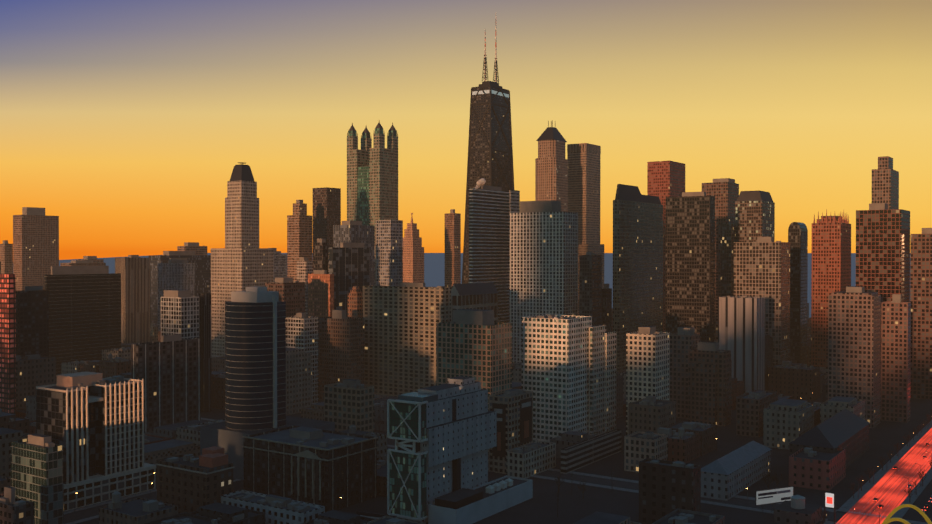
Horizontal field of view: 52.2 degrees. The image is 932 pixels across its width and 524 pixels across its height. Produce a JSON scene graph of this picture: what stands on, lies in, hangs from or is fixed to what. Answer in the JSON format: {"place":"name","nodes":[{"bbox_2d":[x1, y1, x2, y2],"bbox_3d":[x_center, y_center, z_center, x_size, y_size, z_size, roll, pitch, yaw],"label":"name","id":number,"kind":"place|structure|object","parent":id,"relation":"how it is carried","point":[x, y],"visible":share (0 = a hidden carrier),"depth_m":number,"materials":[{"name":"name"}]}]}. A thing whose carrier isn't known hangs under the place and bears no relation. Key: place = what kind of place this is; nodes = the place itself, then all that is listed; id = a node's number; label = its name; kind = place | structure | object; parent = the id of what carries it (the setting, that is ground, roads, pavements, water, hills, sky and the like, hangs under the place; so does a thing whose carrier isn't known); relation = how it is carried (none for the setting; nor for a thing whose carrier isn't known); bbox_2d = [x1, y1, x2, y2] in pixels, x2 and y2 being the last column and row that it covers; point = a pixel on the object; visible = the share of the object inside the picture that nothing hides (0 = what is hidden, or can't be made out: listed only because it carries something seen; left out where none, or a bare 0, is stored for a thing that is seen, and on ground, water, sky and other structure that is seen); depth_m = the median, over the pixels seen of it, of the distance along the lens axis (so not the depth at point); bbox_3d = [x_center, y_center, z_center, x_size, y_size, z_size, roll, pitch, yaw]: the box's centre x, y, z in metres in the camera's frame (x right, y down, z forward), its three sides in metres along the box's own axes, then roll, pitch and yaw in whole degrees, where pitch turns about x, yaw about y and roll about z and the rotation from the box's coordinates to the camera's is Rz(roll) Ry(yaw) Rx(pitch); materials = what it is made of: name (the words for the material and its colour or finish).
{"place":"outdoors","nodes":[
{"label":"outdoors","id":0,"kind":"place"},
{"bbox_2d":[0,240,12,273],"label":"building","id":1,"kind":"structure","parent":0,"point":[6,253],"depth_m":1722.13,"materials":[{"name":"beige concrete"}]},
{"bbox_2d":[13,207,58,290],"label":"building","id":2,"kind":"structure","parent":0,"point":[35,244],"depth_m":1687.53,"materials":[{"name":"beige concrete"}]},
{"bbox_2d":[36,372,155,511],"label":"pier building","id":3,"kind":"structure","parent":0,"point":[98,486],"depth_m":457.15,"materials":[{"name":"grey concrete"}]},
{"bbox_2d":[66,379,143,483],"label":"pier fins","id":4,"kind":"object","parent":3,"relation":"attached to","point":[82,444],"visible":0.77,"depth_m":459.10,"materials":[{"name":"beige concrete"}]},
{"bbox_2d":[115,255,149,343],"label":"striped tower","id":5,"kind":"structure","parent":0,"point":[134,270],"depth_m":1092.79,"materials":[{"name":"beige concrete"}]},
{"bbox_2d":[59,253,855,317],"bbox_3d":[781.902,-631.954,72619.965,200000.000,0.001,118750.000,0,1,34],"label":"lake","id":6,"kind":"structure","parent":0,"point":[434,269],"depth_m":6941.67,"materials":[{"name":"blue liquid"}]},
{"bbox_2d":[0,0,931,259],"label":"sky","id":7,"kind":"structure","parent":0,"point":[129,122],"materials":[{"name":"orange"}]},
{"bbox_2d":[65,393,931,523],"bbox_3d":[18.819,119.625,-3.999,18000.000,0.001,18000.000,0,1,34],"label":"ground","id":8,"kind":"structure","parent":0,"point":[540,506],"depth_m":480.88,"materials":[{"name":"grey asphalt"}]},
{"bbox_2d":[0,274,15,413],"bbox_3d":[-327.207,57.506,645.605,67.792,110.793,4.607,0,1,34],"label":"skyscraper","id":9,"kind":"structure","parent":8,"relation":"on","point":[7,349],"depth_m":627.09,"materials":[{"name":"red brick"}]},
{"bbox_2d":[0,486,33,523],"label":"building","id":10,"kind":"structure","parent":8,"relation":"on","point":[13,510],"depth_m":377.23,"materials":[{"name":"grey concrete"}]},
{"bbox_2d":[15,286,48,356],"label":"building","id":11,"kind":"structure","parent":8,"relation":"on","point":[32,318],"depth_m":692.70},
{"bbox_2d":[11,433,62,523],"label":"building","id":12,"kind":"structure","parent":8,"relation":"on","point":[36,469],"depth_m":416.20,"materials":[{"name":"beige concrete"}]},
{"bbox_2d":[44,266,120,374],"bbox_3d":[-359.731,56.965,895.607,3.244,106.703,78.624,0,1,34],"label":"high-rise building","id":13,"kind":"structure","parent":8,"relation":"on","point":[84,313],"depth_m":892.27,"materials":[{"name":"concrete"}]},
{"bbox_2d":[60,260,105,265],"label":"building","id":14,"kind":"structure","parent":8,"relation":"on","point":[81,263],"depth_m":1496.61,"materials":[{"name":"beige concrete"}]},
{"bbox_2d":[77,256,103,262],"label":"building","id":15,"kind":"structure","parent":8,"relation":"on","point":[94,259],"depth_m":1590.60,"materials":[{"name":"beige concrete"}]},
{"bbox_2d":[131,334,200,432],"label":"office building","id":16,"kind":"structure","parent":8,"relation":"on","point":[167,368],"depth_m":607.88,"materials":[{"name":"grey concrete"}]},
{"bbox_2d":[158,258,194,330],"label":"building","id":17,"kind":"structure","parent":8,"relation":"on","point":[176,273],"depth_m":1149.10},
{"bbox_2d":[149,251,210,324],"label":"building","id":18,"kind":"structure","parent":8,"relation":"on","point":[202,273],"depth_m":1263.15,"materials":[{"name":"grey concrete"}]},
{"bbox_2d":[161,290,198,338],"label":"building","id":19,"kind":"structure","parent":8,"relation":"on","point":[179,311],"depth_m":694.78,"materials":[{"name":"beige concrete"}]},
{"bbox_2d":[177,242,206,254],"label":"building","id":20,"kind":"structure","parent":8,"relation":"on","point":[195,247],"depth_m":1497.56,"materials":[{"name":"beige concrete"}]},
{"bbox_2d":[157,454,232,513],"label":"building","id":21,"kind":"structure","parent":8,"relation":"on","point":[186,491],"depth_m":425.18,"materials":[{"name":"brown brick"}]},
{"bbox_2d":[156,446,233,474],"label":"brick roof boxes","id":22,"kind":"object","parent":21,"relation":"on","point":[212,457],"visible":0.94,"depth_m":427.08,"materials":[{"name":"stone"}]},
{"bbox_2d":[199,293,211,411],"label":"building","id":23,"kind":"structure","parent":8,"relation":"on","point":[205,343],"depth_m":710.49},
{"bbox_2d":[211,162,272,356],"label":"skyscraper","id":24,"kind":"structure","parent":8,"relation":"on","point":[241,261],"depth_m":970.72,"materials":[{"name":"beige"}]},
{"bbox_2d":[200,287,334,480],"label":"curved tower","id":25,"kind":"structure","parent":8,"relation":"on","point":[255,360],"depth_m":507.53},
{"bbox_2d":[221,490,324,523],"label":"building","id":26,"kind":"structure","parent":8,"relation":"on","point":[275,509],"depth_m":405.98,"materials":[{"name":"grey concrete"}]},
{"bbox_2d":[273,248,286,281],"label":"building","id":27,"kind":"structure","parent":8,"relation":"on","point":[279,265],"depth_m":1150.37,"materials":[{"name":"grey concrete"}]},
{"bbox_2d":[265,277,304,316],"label":"high-rise building","id":28,"kind":"structure","parent":8,"relation":"on","point":[291,293],"depth_m":799.17,"materials":[{"name":"brown concrete"}]},
{"bbox_2d":[287,200,311,280],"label":"skyscraper","id":29,"kind":"structure","parent":8,"relation":"on","point":[299,232],"depth_m":1245.32,"materials":[{"name":"beige concrete"}]},
{"bbox_2d":[286,312,317,403],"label":"building","id":30,"kind":"structure","parent":8,"relation":"on","point":[301,330],"depth_m":748.65,"materials":[{"name":"beige concrete"}]},
{"bbox_2d":[297,257,312,314],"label":"building","id":31,"kind":"structure","parent":8,"relation":"on","point":[304,267],"depth_m":991.96,"materials":[{"name":"beige concrete"}]},
{"bbox_2d":[244,426,376,511],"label":"building","id":32,"kind":"structure","parent":8,"relation":"on","point":[351,480],"depth_m":454.59,"materials":[{"name":"stone"}]},
{"bbox_2d":[242,436,377,505],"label":"classical trim","id":33,"kind":"structure","parent":32,"relation":"attached to","point":[307,476],"depth_m":440.97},
{"bbox_2d":[314,238,327,273],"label":"building","id":34,"kind":"structure","parent":8,"relation":"on","point":[320,254],"depth_m":913.15,"materials":[{"name":"beige concrete"}]},
{"bbox_2d":[308,270,333,317],"bbox_3d":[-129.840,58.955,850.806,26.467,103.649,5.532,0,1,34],"label":"high-rise building","id":35,"kind":"structure","parent":8,"relation":"on","point":[320,293],"depth_m":847.10,"materials":[{"name":"brown concrete"}]},
{"bbox_2d":[313,187,340,273],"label":"skyscraper","id":36,"kind":"structure","parent":8,"relation":"on","point":[326,209],"depth_m":1295.61,"materials":[{"name":"brown concrete"}]},
{"bbox_2d":[318,310,364,399],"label":"building","id":37,"kind":"structure","parent":8,"relation":"on","point":[341,346],"depth_m":761.86,"materials":[{"name":"brown concrete"}]},
{"bbox_2d":[329,243,368,316],"bbox_3d":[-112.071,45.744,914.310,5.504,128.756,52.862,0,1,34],"label":"building","id":38,"kind":"structure","parent":8,"relation":"on","point":[348,265],"depth_m":907.34,"materials":[{"name":"concrete"}]},
{"bbox_2d":[324,379,373,432],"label":"building","id":39,"kind":"structure","parent":8,"relation":"on","point":[348,403],"depth_m":560.50,"materials":[{"name":"beige concrete"}]},
{"bbox_2d":[333,221,374,284],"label":"building","id":40,"kind":"structure","parent":8,"relation":"on","point":[351,232],"depth_m":1054.54,"materials":[{"name":"grey concrete"}]},
{"bbox_2d":[348,286,362,317],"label":"building","id":41,"kind":"structure","parent":8,"relation":"on","point":[355,302],"depth_m":795.25,"materials":[{"name":"concrete"}]},
{"bbox_2d":[347,122,397,284],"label":"skyscraper","id":42,"kind":"structure","parent":8,"relation":"on","point":[372,185],"depth_m":1192.97,"materials":[{"name":"beige concrete"}]},
{"bbox_2d":[376,220,402,285],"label":"building","id":43,"kind":"structure","parent":8,"relation":"on","point":[389,252],"depth_m":998.46,"materials":[{"name":"grey concrete"}]},
{"bbox_2d":[0,346,810,523],"bbox_3d":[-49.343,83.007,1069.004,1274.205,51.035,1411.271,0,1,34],"label":"buildings","id":44,"kind":"structure","parent":8,"relation":"on","point":[650,413],"depth_m":581.25,"materials":[{"name":"concrete"}]},
{"bbox_2d":[363,282,450,396],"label":"building","id":45,"kind":"structure","parent":8,"relation":"on","point":[402,319],"depth_m":767.39,"materials":[{"name":"beige concrete"}]},
{"bbox_2d":[0,311,820,523],"bbox_3d":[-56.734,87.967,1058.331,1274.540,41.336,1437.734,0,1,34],"label":"buildings","id":46,"kind":"structure","parent":8,"relation":"on","point":[787,380],"depth_m":765.20,"materials":[{"name":"concrete"}]},
{"bbox_2d":[16,317,810,462],"bbox_3d":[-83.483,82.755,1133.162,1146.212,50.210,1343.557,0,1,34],"label":"buildings","id":47,"kind":"structure","parent":8,"relation":"on","point":[684,446],"depth_m":552.15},
{"bbox_2d":[403,213,423,282],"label":"skyscraper","id":48,"kind":"structure","parent":8,"relation":"on","point":[413,260],"depth_m":1401.35,"materials":[{"name":"brown"}]},
{"bbox_2d":[25,308,827,523],"bbox_3d":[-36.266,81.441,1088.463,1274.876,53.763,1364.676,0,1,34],"label":"buildings","id":49,"kind":"structure","parent":8,"relation":"on","point":[216,513],"depth_m":391.21,"materials":[{"name":"brown concrete"}]},
{"bbox_2d":[26,303,827,523],"bbox_3d":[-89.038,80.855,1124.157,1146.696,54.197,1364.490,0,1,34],"label":"buildings","id":50,"kind":"structure","parent":8,"relation":"on","point":[676,516],"depth_m":564.60,"materials":[{"name":"grey concrete"}]},
{"bbox_2d":[0,315,864,523],"bbox_3d":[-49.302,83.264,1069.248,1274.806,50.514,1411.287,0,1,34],"label":"buildings","id":51,"kind":"structure","parent":8,"relation":"on","point":[786,422],"depth_m":579.87,"materials":[{"name":"brown concrete"}]},
{"bbox_2d":[76,399,801,506],"bbox_3d":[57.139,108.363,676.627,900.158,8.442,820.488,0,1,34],"label":"side street lamps","id":52,"kind":"object","parent":8,"relation":"on","point":[341,497],"visible":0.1,"depth_m":447.31,"materials":[{"name":"grey"}]},
{"bbox_2d":[445,209,460,287],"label":"skyscraper","id":53,"kind":"structure","parent":8,"relation":"on","point":[452,247],"depth_m":1500.01,"materials":[{"name":"beige concrete"}]},
{"bbox_2d":[387,376,532,523],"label":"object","id":54,"kind":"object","parent":8,"relation":"on","point":[444,436],"visible":1,"depth_m":425.63,"materials":[{"name":"grey"}]},
{"bbox_2d":[436,309,511,455],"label":"office building","id":55,"kind":"structure","parent":8,"relation":"on","point":[476,344],"depth_m":567.24,"materials":[{"name":"beige concrete"}]},
{"bbox_2d":[451,293,497,321],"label":"building","id":56,"kind":"structure","parent":8,"relation":"on","point":[485,301],"depth_m":878.83,"materials":[{"name":"grey concrete"}]},
{"bbox_2d":[451,282,497,295],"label":"gable roof","id":57,"kind":"structure","parent":56,"relation":"on","point":[472,289],"depth_m":878.24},
{"bbox_2d":[462,31,513,283],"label":"skyscraper","id":58,"kind":"structure","parent":8,"relation":"on","point":[490,155],"depth_m":1276.51,"materials":[{"name":"black"}]},
{"bbox_2d":[469,185,508,322],"bbox_3d":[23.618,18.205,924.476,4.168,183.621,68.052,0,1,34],"label":"skyscraper","id":59,"kind":"structure","parent":8,"relation":"on","point":[488,233],"depth_m":921.75,"materials":[{"name":"grey concrete"}]},
{"bbox_2d":[63,418,931,523],"bbox_3d":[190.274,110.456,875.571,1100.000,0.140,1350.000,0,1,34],"label":"road","id":60,"kind":"structure","parent":8,"relation":"on","point":[888,486],"depth_m":476.29,"materials":[{"name":"asphalt"}]},
{"bbox_2d":[873,443,931,512],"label":"cars","id":61,"kind":"object","parent":60,"relation":"on","point":[925,507],"visible":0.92,"depth_m":455.29,"materials":[{"name":"black"}]},
{"bbox_2d":[489,389,532,473],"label":"building","id":62,"kind":"structure","parent":8,"relation":"on","point":[511,398],"depth_m":516.12,"materials":[{"name":"black"}]},
{"bbox_2d":[509,190,519,322],"bbox_3d":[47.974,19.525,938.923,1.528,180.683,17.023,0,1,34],"label":"tower","id":63,"kind":"structure","parent":8,"relation":"on","point":[514,201],"depth_m":933.21,"materials":[{"name":"concrete"}]},
{"bbox_2d":[506,441,555,478],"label":"building","id":64,"kind":"structure","parent":8,"relation":"on","point":[530,460],"depth_m":508.67,"materials":[{"name":"beige concrete"}]},
{"bbox_2d":[510,200,577,362],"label":"skyscraper","id":65,"kind":"structure","parent":8,"relation":"on","point":[543,257],"depth_m":863.64,"materials":[{"name":"grey concrete"}]},
{"bbox_2d":[522,315,591,442],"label":"building","id":66,"kind":"structure","parent":8,"relation":"on","point":[555,367],"depth_m":586.73,"materials":[{"name":"white concrete"}]},
{"bbox_2d":[567,143,599,243],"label":"skyscraper","id":67,"kind":"structure","parent":8,"relation":"on","point":[584,185],"depth_m":1339.76,"materials":[{"name":"brown concrete"}]},
{"bbox_2d":[567,144,600,153],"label":"skyscraper top","id":68,"kind":"object","parent":67,"relation":"attached to","point":[584,148],"visible":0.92,"depth_m":1339.82,"materials":[{"name":"brown concrete"}]},
{"bbox_2d":[579,252,601,326],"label":"skyscraper","id":69,"kind":"structure","parent":8,"relation":"on","point":[590,283],"depth_m":823.45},
{"bbox_2d":[561,429,620,473],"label":"parking","id":70,"kind":"structure","parent":8,"relation":"on","point":[578,455],"depth_m":536.42,"materials":[{"name":"grey concrete"}]},
{"bbox_2d":[356,486,834,523],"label":"billboards","id":71,"kind":"object","parent":8,"relation":"on","point":[772,496],"visible":0.77,"depth_m":431.60,"materials":[{"name":"grey metal"}]},
{"bbox_2d":[589,325,605,435],"bbox_3d":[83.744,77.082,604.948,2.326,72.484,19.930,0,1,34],"label":"building","id":72,"kind":"structure","parent":8,"relation":"on","point":[596,380],"depth_m":601.89,"materials":[{"name":"beige concrete"}]},
{"bbox_2d":[602,284,611,332],"bbox_3d":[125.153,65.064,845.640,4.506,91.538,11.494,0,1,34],"label":"skyscraper","id":73,"kind":"structure","parent":8,"relation":"on","point":[607,306],"depth_m":841.69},
{"bbox_2d":[605,331,615,432],"bbox_3d":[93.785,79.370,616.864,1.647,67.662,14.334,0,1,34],"label":"building","id":74,"kind":"structure","parent":8,"relation":"on","point":[610,381],"depth_m":614.94,"materials":[{"name":"beige concrete"}]},
{"bbox_2d":[613,200,662,371],"bbox_3d":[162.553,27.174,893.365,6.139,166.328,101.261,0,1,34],"label":"skyscraper","id":75,"kind":"structure","parent":8,"relation":"on","point":[637,265],"depth_m":879.65,"materials":[{"name":"glass"}]},
{"bbox_2d":[615,184,660,203],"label":"roof","id":76,"kind":"structure","parent":75,"relation":"on","point":[628,192],"depth_m":877.09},
{"bbox_2d":[624,431,667,472],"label":"building","id":77,"kind":"structure","parent":8,"relation":"on","point":[640,445],"depth_m":517.63,"materials":[{"name":"beige concrete"}]},
{"bbox_2d":[375,410,931,523],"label":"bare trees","id":78,"kind":"object","parent":8,"relation":"on","point":[775,479],"visible":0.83,"depth_m":476.69,"materials":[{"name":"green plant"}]},
{"bbox_2d":[647,161,684,331],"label":"skyscraper","id":79,"kind":"structure","parent":8,"relation":"on","point":[665,179],"depth_m":1108.90,"materials":[{"name":"red brick"}]},
{"bbox_2d":[639,458,700,523],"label":"building","id":80,"kind":"structure","parent":8,"relation":"on","point":[666,487],"depth_m":412.72,"materials":[{"name":"brown brick"}]},
{"bbox_2d":[669,327,699,418],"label":"building","id":81,"kind":"structure","parent":8,"relation":"on","point":[683,341],"depth_m":686.11,"materials":[{"name":"brown concrete"}]},
{"bbox_2d":[688,342,731,426],"bbox_3d":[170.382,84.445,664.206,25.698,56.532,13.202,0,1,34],"label":"building","id":82,"kind":"structure","parent":8,"relation":"on","point":[709,353],"depth_m":656.17,"materials":[{"name":"grey concrete"}]},
{"bbox_2d":[702,178,738,339],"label":"skyscraper","id":83,"kind":"structure","parent":8,"relation":"on","point":[724,192],"depth_m":1010.62,"materials":[{"name":"beige concrete"}]},
{"bbox_2d":[721,224,735,296],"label":"building","id":84,"kind":"structure","parent":8,"relation":"on","point":[728,235],"depth_m":911.45,"materials":[{"name":"black glass"}]},
{"bbox_2d":[701,441,771,500],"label":"low-rise building","id":85,"kind":"structure","parent":8,"relation":"on","point":[727,477],"depth_m":471.96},
{"bbox_2d":[718,295,764,393],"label":"building","id":86,"kind":"structure","parent":8,"relation":"on","point":[741,328],"depth_m":750.62,"materials":[{"name":"grey concrete"}]},
{"bbox_2d":[556,424,931,523],"bbox_3d":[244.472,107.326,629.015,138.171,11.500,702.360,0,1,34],"label":"street furniture","id":87,"kind":"object","parent":8,"relation":"on","point":[557,493],"visible":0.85,"depth_m":455.34,"materials":[{"name":"grey"}]},
{"bbox_2d":[735,201,774,241],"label":"skyscraper","id":88,"kind":"structure","parent":8,"relation":"on","point":[754,220],"depth_m":912.85,"materials":[{"name":"stone"}]},
{"bbox_2d":[737,190,772,201],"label":"roof","id":89,"kind":"structure","parent":88,"relation":"on","point":[758,195],"depth_m":914.30,"materials":[{"name":"grey metal"}]},
{"bbox_2d":[736,390,777,437],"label":"building","id":90,"kind":"structure","parent":8,"relation":"on","point":[751,406],"depth_m":618.37,"materials":[{"name":"brown concrete"}]},
{"bbox_2d":[734,237,789,364],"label":"building","id":91,"kind":"structure","parent":8,"relation":"on","point":[761,266],"depth_m":812.96,"materials":[{"name":"beige concrete"}]},
{"bbox_2d":[774,495,821,523],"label":"building","id":92,"kind":"structure","parent":8,"relation":"on","point":[796,509],"depth_m":418.56,"materials":[{"name":"brown brick"}]},
{"bbox_2d":[788,231,807,364],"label":"skyscraper","id":93,"kind":"structure","parent":8,"relation":"on","point":[798,240],"depth_m":909.97,"materials":[{"name":"grey glass"}]},
{"bbox_2d":[788,222,807,230],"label":"curved roof","id":94,"kind":"structure","parent":93,"relation":"on","point":[796,226],"depth_m":909.72,"materials":[{"name":"glass"}]},
{"bbox_2d":[789,447,844,490],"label":"building","id":95,"kind":"structure","parent":8,"relation":"on","point":[810,468],"depth_m":483.57,"materials":[{"name":"brown brick"}]},
{"bbox_2d":[789,409,869,468],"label":"building","id":96,"kind":"structure","parent":8,"relation":"on","point":[847,430],"depth_m":528.69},
{"bbox_2d":[811,209,850,368],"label":"skyscraper","id":97,"kind":"structure","parent":8,"relation":"on","point":[831,260],"depth_m":865.95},
{"bbox_2d":[828,286,880,427],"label":"building","id":98,"kind":"structure","parent":8,"relation":"on","point":[854,341],"depth_m":653.10,"materials":[{"name":"beige concrete"}]},
{"bbox_2d":[856,203,909,301],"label":"skyscraper","id":99,"kind":"structure","parent":8,"relation":"on","point":[882,250],"depth_m":766.52,"materials":[{"name":"beige concrete"}]},
{"bbox_2d":[872,156,898,209],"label":"skyscraper","id":100,"kind":"structure","parent":8,"relation":"on","point":[885,182],"depth_m":915.21,"materials":[{"name":"concrete"}]},
{"bbox_2d":[880,294,910,422],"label":"pink apartment building","id":101,"kind":"structure","parent":8,"relation":"on","point":[895,356],"depth_m":670.99,"materials":[{"name":"pink concrete"}]},
{"bbox_2d":[882,504,931,523],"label":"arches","id":102,"kind":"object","parent":8,"relation":"on","point":[888,519],"visible":1,"depth_m":376.00,"materials":[{"name":"gold metal"}]},
{"bbox_2d":[910,228,931,399],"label":"building","id":103,"kind":"structure","parent":8,"relation":"on","point":[921,306],"depth_m":774.20,"materials":[{"name":"brown concrete"}]},
{"bbox_2d":[459,178,557,389],"bbox_3d":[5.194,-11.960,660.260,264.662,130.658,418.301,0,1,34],"label":"steam","id":104,"kind":"object","parent":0,"point":[482,181],"visible":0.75,"depth_m":896.76,"materials":[{"name":"white"}]},
{"bbox_2d":[492,397,531,457],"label":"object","id":105,"kind":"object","parent":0,"point":[499,450],"visible":0.96,"depth_m":516.14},
{"bbox_2d":[535,120,567,211],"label":"skyscraper","id":106,"kind":"structure","parent":0,"point":[551,172],"depth_m":1259.52,"materials":[{"name":"beige concrete"}]},
{"bbox_2d":[578,243,603,315],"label":"skyscraper","id":107,"kind":"structure","parent":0,"point":[597,249],"depth_m":1320.59,"materials":[{"name":"brown concrete"}]},
{"bbox_2d":[626,326,669,434],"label":"cream tower","id":108,"kind":"structure","parent":0,"point":[647,360],"depth_m":612.51,"materials":[{"name":"beige concrete"}]},
{"bbox_2d":[665,192,714,341],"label":"dark tower","id":109,"kind":"structure","parent":0,"point":[690,259],"depth_m":811.17,"materials":[{"name":"brown concrete"}]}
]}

